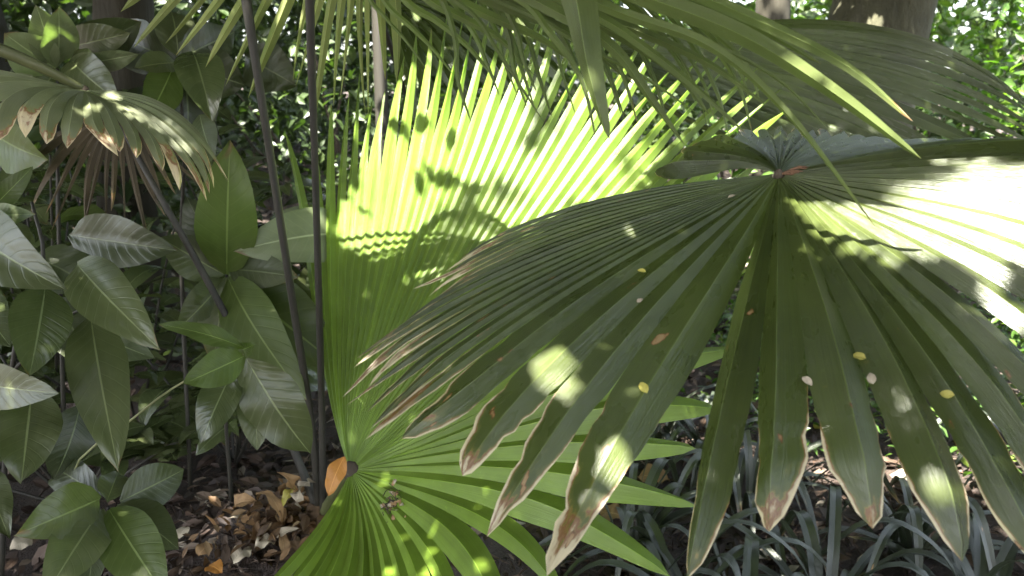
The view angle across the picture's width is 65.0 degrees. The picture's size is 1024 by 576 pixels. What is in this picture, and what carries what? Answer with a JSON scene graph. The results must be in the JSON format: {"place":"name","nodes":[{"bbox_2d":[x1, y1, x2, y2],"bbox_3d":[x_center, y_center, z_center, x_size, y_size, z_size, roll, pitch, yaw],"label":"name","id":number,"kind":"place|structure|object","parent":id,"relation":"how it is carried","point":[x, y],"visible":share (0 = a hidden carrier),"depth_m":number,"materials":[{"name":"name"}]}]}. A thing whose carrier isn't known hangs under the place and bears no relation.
{"place":"outdoors","nodes":[
{"label":"outdoors","id":0,"kind":"place"},
{"bbox_2d":[0,86,1023,575],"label":"ground","id":1,"kind":"structure","parent":0,"point":[492,546],"depth_m":2.48,"materials":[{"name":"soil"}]},
{"bbox_2d":[9,537,32,550],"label":"fallen leaf","id":2,"kind":"object","parent":1,"relation":"on","point":[18,543],"visible":0.88,"depth_m":2.14,"materials":[{"name":"grey plant"}]},
{"bbox_2d":[0,5,54,240],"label":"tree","id":3,"kind":"object","parent":1,"relation":"on","point":[4,66],"visible":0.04,"depth_m":4.17,"materials":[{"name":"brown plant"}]},
{"bbox_2d":[0,59,105,410],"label":"broadleaf shrub","id":4,"kind":"object","parent":1,"relation":"on","point":[29,231],"visible":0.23,"depth_m":2.45,"materials":[{"name":"green plant"}]},
{"bbox_2d":[1,5,140,412],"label":"broadleaf plant","id":5,"kind":"object","parent":1,"relation":"on","point":[95,52],"visible":0.67,"depth_m":1.90,"materials":[{"name":"green plant"}]},
{"bbox_2d":[0,123,177,575],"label":"broadleaf plant","id":6,"kind":"object","parent":1,"relation":"on","point":[94,327],"visible":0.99,"depth_m":1.50,"materials":[{"name":"green plant"}]},
{"bbox_2d":[14,459,183,575],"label":"broadleaf plant","id":7,"kind":"object","parent":1,"relation":"on","point":[133,532],"visible":0.96,"depth_m":1.53,"materials":[{"name":"green plant"}]},
{"bbox_2d":[0,43,226,199],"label":"fan palm","id":8,"kind":"object","parent":1,"relation":"on","point":[76,102],"visible":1,"depth_m":1.41,"materials":[{"name":"green plant"}]},
{"bbox_2d":[0,157,228,418],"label":"broadleaf shrub","id":9,"kind":"object","parent":1,"relation":"on","point":[137,276],"visible":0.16,"depth_m":2.59,"materials":[{"name":"green plant"}]},
{"bbox_2d":[0,345,240,500],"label":"broadleaf shrub","id":10,"kind":"object","parent":1,"relation":"on","point":[175,432],"visible":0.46,"depth_m":2.34,"materials":[{"name":"green plant"}]},
{"bbox_2d":[0,0,263,234],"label":"shrub","id":11,"kind":"object","parent":1,"relation":"on","point":[17,7],"visible":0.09,"depth_m":4.75,"materials":[{"name":"green plant"}]},
{"bbox_2d":[92,0,181,356],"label":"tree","id":12,"kind":"object","parent":1,"relation":"on","point":[125,78],"visible":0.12,"depth_m":3.59,"materials":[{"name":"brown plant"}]},
{"bbox_2d":[0,68,279,370],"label":"shrub","id":13,"kind":"object","parent":1,"relation":"on","point":[36,139],"visible":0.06,"depth_m":3.43,"materials":[{"name":"green plant"}]},
{"bbox_2d":[176,527,189,538],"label":"fallen leaf","id":14,"kind":"object","parent":1,"relation":"on","point":[181,530],"visible":0.91,"depth_m":2.03,"materials":[{"name":"grey plant"}]},
{"bbox_2d":[74,321,312,468],"bbox_3d":[-0.749,0.434,1.588,0.763,0.850,0.198,6,15,22],"label":"broadleaf plant","id":15,"kind":"object","parent":1,"relation":"on","point":[264,400],"visible":0.98,"depth_m":1.44,"materials":[{"name":"green plant"}]},
{"bbox_2d":[110,11,295,491],"bbox_3d":[-0.844,-0.028,2.151,0.442,1.384,0.451,2,14,10],"label":"broadleaf plant","id":16,"kind":"object","parent":1,"relation":"on","point":[187,83],"visible":0.73,"depth_m":2.02,"materials":[{"name":"green plant"}]},
{"bbox_2d":[195,542,212,555],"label":"fallen leaf","id":17,"kind":"object","parent":1,"relation":"on","point":[199,549],"visible":0.73,"depth_m":1.91,"materials":[{"name":"brown plant"}]},
{"bbox_2d":[204,559,222,573],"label":"fallen leaf","id":18,"kind":"object","parent":1,"relation":"on","point":[215,567],"visible":1,"depth_m":1.83,"materials":[{"name":"orange plant"}]},
{"bbox_2d":[129,305,327,467],"bbox_3d":[-0.966,0.312,2.630,0.934,0.558,0.481,6,15,22],"label":"broadleaf shrub","id":19,"kind":"object","parent":1,"relation":"on","point":[157,378],"visible":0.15,"depth_m":2.63,"materials":[{"name":"green plant"}]},
{"bbox_2d":[138,105,336,278],"bbox_3d":[-0.935,-0.143,2.974,0.770,1.252,0.752,-3,14,-12],"label":"broadleaf shrub","id":20,"kind":"object","parent":1,"relation":"on","point":[259,188],"visible":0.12,"depth_m":2.98,"materials":[{"name":"green plant"}]},
{"bbox_2d":[231,545,251,563],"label":"fallen leaf","id":21,"kind":"object","parent":1,"relation":"on","point":[238,555],"visible":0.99,"depth_m":1.85,"materials":[{"name":"grey plant"}]},
{"bbox_2d":[161,140,324,505],"bbox_3d":[-0.625,0.155,1.938,0.414,1.014,0.232,5,15,18],"label":"broadleaf plant","id":22,"kind":"object","parent":1,"relation":"on","point":[219,225],"visible":0.81,"depth_m":1.88,"materials":[{"name":"green plant"}]},
{"bbox_2d":[241,511,259,524],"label":"fallen leaf","id":23,"kind":"object","parent":1,"relation":"on","point":[244,518],"visible":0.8,"depth_m":1.97,"materials":[{"name":"brown plant"}]},
{"bbox_2d":[175,478,327,574],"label":"leaf debris","id":24,"kind":"object","parent":1,"relation":"on","point":[270,519],"visible":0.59,"depth_m":1.92,"materials":[{"name":"brown plant"}]},
{"bbox_2d":[232,493,257,509],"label":"fallen leaf","id":25,"kind":"object","parent":24,"relation":"on","point":[242,499],"visible":1,"depth_m":1.97,"materials":[{"name":"brown plant"}]},
{"bbox_2d":[256,490,283,525],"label":"fallen leaf","id":26,"kind":"object","parent":24,"relation":"on","point":[275,502],"visible":0.98,"depth_m":1.92,"materials":[{"name":"brown plant"}]},
{"bbox_2d":[278,533,289,559],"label":"fallen leaf","id":27,"kind":"object","parent":24,"relation":"on","point":[284,543],"visible":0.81,"depth_m":1.85,"materials":[{"name":"brown plant"}]},
{"bbox_2d":[281,487,294,505],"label":"fallen leaf","id":28,"kind":"object","parent":24,"relation":"on","point":[286,495],"visible":0.95,"depth_m":1.90,"materials":[{"name":"yellow plant"}]},
{"bbox_2d":[277,527,298,537],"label":"fallen leaf","id":29,"kind":"object","parent":24,"relation":"on","point":[284,531],"visible":0.98,"depth_m":1.86,"materials":[{"name":"grey plant"}]},
{"bbox_2d":[277,472,299,491],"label":"fallen leaf","id":30,"kind":"object","parent":24,"relation":"on","point":[292,479],"visible":0.81,"depth_m":1.91,"materials":[{"name":"brown plant"}]},
{"bbox_2d":[289,478,315,507],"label":"fallen leaf","id":31,"kind":"object","parent":24,"relation":"on","point":[297,497],"visible":1,"depth_m":1.87,"materials":[{"name":"grey plant"}]},
{"bbox_2d":[254,533,274,548],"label":"fallen leaf","id":32,"kind":"object","parent":1,"relation":"on","point":[263,542],"visible":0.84,"depth_m":1.87,"materials":[{"name":"grey plant"}]},
{"bbox_2d":[234,204,336,288],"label":"broadleaf plant","id":33,"kind":"object","parent":1,"relation":"on","point":[299,228],"visible":0.23,"depth_m":1.94,"materials":[{"name":"green plant"}]},
{"bbox_2d":[160,0,508,211],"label":"shrub","id":34,"kind":"object","parent":1,"relation":"on","point":[280,140],"visible":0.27,"depth_m":5.37,"materials":[{"name":"green plant"}]},
{"bbox_2d":[371,6,388,171],"bbox_3d":[-1.142,-2.680,4.617,0.944,5.788,2.461,3,14,12],"label":"tree","id":35,"kind":"object","parent":1,"relation":"on","point":[380,84],"visible":0.27,"depth_m":4.81,"materials":[{"name":"grey plant"}]},
{"bbox_2d":[31,0,919,575],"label":"fan palm","id":36,"kind":"object","parent":1,"relation":"on","point":[453,192],"visible":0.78,"depth_m":1.77,"materials":[{"name":"green plant"}]},
{"bbox_2d":[325,457,346,495],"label":"fallen leaf","id":37,"kind":"object","parent":36,"relation":"on","point":[336,472],"visible":1,"depth_m":1.71,"materials":[{"name":"orange plant"}]},
{"bbox_2d":[380,479,405,521],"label":"dried flower clump","id":38,"kind":"object","parent":36,"relation":"on","point":[391,503],"visible":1,"depth_m":1.69,"materials":[{"name":"brown plant"}]},
{"bbox_2d":[9,0,1023,176],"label":"woodland","id":39,"kind":"object","parent":1,"relation":"on","point":[294,16],"visible":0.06,"depth_m":10.87,"materials":[{"name":"green plant"}]},
{"bbox_2d":[10,0,1023,200],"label":"undergrowth","id":40,"kind":"object","parent":1,"relation":"on","point":[946,31],"visible":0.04,"depth_m":7.48,"materials":[{"name":"green plant"}]},
{"bbox_2d":[373,0,661,130],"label":"fan palm","id":41,"kind":"object","parent":1,"relation":"on","point":[422,26],"visible":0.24,"depth_m":2.59,"materials":[{"name":"green plant"}]},
{"bbox_2d":[358,21,738,183],"bbox_3d":[0.344,-1.310,6.048,2.821,2.130,1.896,0,14,0],"label":"shrub","id":42,"kind":"object","parent":1,"relation":"on","point":[657,118],"visible":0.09,"depth_m":5.93,"materials":[{"name":"green plant"}]},
{"bbox_2d":[103,387,1023,575],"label":"twig debris","id":43,"kind":"object","parent":1,"relation":"on","point":[230,562],"visible":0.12,"depth_m":2.28,"materials":[{"name":"brown plant"}]},
{"bbox_2d":[163,244,1023,476],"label":"ground cover","id":44,"kind":"object","parent":1,"relation":"on","point":[1014,335],"visible":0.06,"depth_m":3.19,"materials":[{"name":"green plant"}]},
{"bbox_2d":[600,503,619,520],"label":"fallen leaf","id":45,"kind":"object","parent":1,"relation":"on","point":[612,510],"visible":0.6,"depth_m":2.37,"materials":[{"name":"brown plant"}]},
{"bbox_2d":[516,457,760,575],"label":"strap leaf plant","id":46,"kind":"object","parent":1,"relation":"on","point":[628,514],"visible":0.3,"depth_m":2.19,"materials":[{"name":"green leaves"}]},
{"bbox_2d":[637,463,669,482],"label":"fallen leaf","id":47,"kind":"object","parent":1,"relation":"on","point":[648,468],"visible":0.56,"depth_m":2.64,"materials":[{"name":"brown plant"}]},
{"bbox_2d":[343,19,1023,575],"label":"fan palm","id":48,"kind":"object","parent":1,"relation":"on","point":[835,279],"visible":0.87,"depth_m":1.05,"materials":[{"name":"green plant"}]},
{"bbox_2d":[639,382,648,392],"bbox_3d":[0.162,0.123,0.992,0.010,0.010,0.017,-12,18,-40],"label":"leaflet","id":49,"kind":"object","parent":48,"relation":"on","point":[643,386],"visible":1,"depth_m":0.99,"materials":[{"name":"yellow plant"}]},
{"bbox_2d":[802,376,811,385],"bbox_3d":[0.348,0.110,0.948,0.011,0.009,0.011,0,14,0],"label":"leaflet","id":50,"kind":"object","parent":48,"relation":"on","point":[806,379],"visible":1,"depth_m":0.95,"materials":[{"name":"beige plant"}]},
{"bbox_2d":[853,352,865,359],"bbox_3d":[0.419,0.082,0.970,0.015,0.007,0.011,0,14,0],"label":"leaflet","id":51,"kind":"object","parent":48,"relation":"on","point":[859,355],"visible":1,"depth_m":0.97,"materials":[{"name":"yellow plant"}]},
{"bbox_2d":[867,373,875,383],"bbox_3d":[0.423,0.107,0.949,0.010,0.012,0.012,0,14,0],"label":"leaflet","id":52,"kind":"object","parent":48,"relation":"on","point":[871,378],"visible":1,"depth_m":0.95,"materials":[{"name":"beige plant"}]},
{"bbox_2d":[940,390,953,397],"bbox_3d":[0.504,0.122,0.930,0.011,0.009,0.013,0,14,0],"label":"leaflet","id":53,"kind":"object","parent":48,"relation":"on","point":[947,393],"visible":1,"depth_m":0.93,"materials":[{"name":"yellow plant"}]},
{"bbox_2d":[558,507,826,575],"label":"strap leaf plant","id":54,"kind":"object","parent":1,"relation":"on","point":[651,532],"visible":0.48,"depth_m":1.97,"materials":[{"name":"green leaves"}]},
{"bbox_2d":[641,384,757,481],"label":"strap leaf plant","id":55,"kind":"object","parent":1,"relation":"on","point":[669,428],"visible":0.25,"depth_m":2.84,"materials":[{"name":"plant"}]},
{"bbox_2d":[639,535,804,575],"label":"strap leaf plant","id":56,"kind":"object","parent":1,"relation":"on","point":[751,559],"visible":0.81,"depth_m":1.86,"materials":[{"name":"green leaves"}]},
{"bbox_2d":[638,391,813,524],"bbox_3d":[0.669,0.532,2.632,0.497,0.287,0.613,-7,16,-27],"label":"strap leaf plant","id":57,"kind":"object","parent":1,"relation":"on","point":[699,442],"visible":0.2,"depth_m":2.62,"materials":[{"name":"green leaves"}]},
{"bbox_2d":[637,0,822,178],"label":"shrub","id":58,"kind":"object","parent":1,"relation":"on","point":[797,17],"visible":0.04,"depth_m":7.88,"materials":[{"name":"green plant"}]},
{"bbox_2d":[639,421,899,575],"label":"strap leaf plant","id":59,"kind":"object","parent":1,"relation":"on","point":[748,463],"visible":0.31,"depth_m":2.46,"materials":[{"name":"green leaves"}]},
{"bbox_2d":[751,0,790,177],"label":"tree","id":60,"kind":"object","parent":1,"relation":"on","point":[774,9],"visible":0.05,"depth_m":5.88,"materials":[{"name":"brown plant"}]},
{"bbox_2d":[666,485,928,575],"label":"strap leaf plant","id":61,"kind":"object","parent":1,"relation":"on","point":[833,515],"visible":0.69,"depth_m":1.98,"materials":[{"name":"green leaves"}]},
{"bbox_2d":[649,109,1011,267],"bbox_3d":[1.865,-0.669,5.205,2.601,1.347,1.996,6,15,24],"label":"shrub","id":62,"kind":"object","parent":1,"relation":"on","point":[737,172],"depth_m":5.16,"materials":[{"name":"green plant"}]},
{"bbox_2d":[828,0,937,138],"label":"tree","id":63,"kind":"object","parent":1,"relation":"on","point":[915,17],"visible":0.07,"depth_m":4.04,"materials":[{"name":"grey plant"}]},
{"bbox_2d":[890,469,908,483],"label":"fallen leaf","id":64,"kind":"object","parent":1,"relation":"on","point":[900,473],"visible":0.43,"depth_m":2.65,"materials":[{"name":"white plant"}]},
{"bbox_2d":[789,461,1023,575],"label":"strap leaf plant","id":65,"kind":"object","parent":1,"relation":"on","point":[909,539],"visible":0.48,"depth_m":2.08,"materials":[{"name":"leaves"}]},
{"bbox_2d":[791,0,1023,137],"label":"shrub","id":66,"kind":"object","parent":1,"relation":"on","point":[945,4],"visible":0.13,"depth_m":6.40,"materials":[{"name":"green plant"}]},
{"bbox_2d":[800,510,1023,575],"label":"strap leaf plant","id":67,"kind":"object","parent":1,"relation":"on","point":[1005,560],"visible":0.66,"depth_m":1.94,"materials":[{"name":"leaves"}]},
{"bbox_2d":[885,411,1023,486],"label":"strap leaf plant","id":68,"kind":"object","parent":1,"relation":"on","point":[959,457],"visible":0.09,"depth_m":2.45,"materials":[{"name":"plant"}]},
{"bbox_2d":[924,0,1023,139],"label":"shrub","id":69,"kind":"object","parent":1,"relation":"on","point":[1019,35],"visible":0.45,"depth_m":5.53,"materials":[{"name":"green plant"}]},
{"bbox_2d":[29,0,1023,91],"label":"sky","id":70,"kind":"structure","parent":0,"point":[965,29],"materials":[{"name":"white"}]}
]}

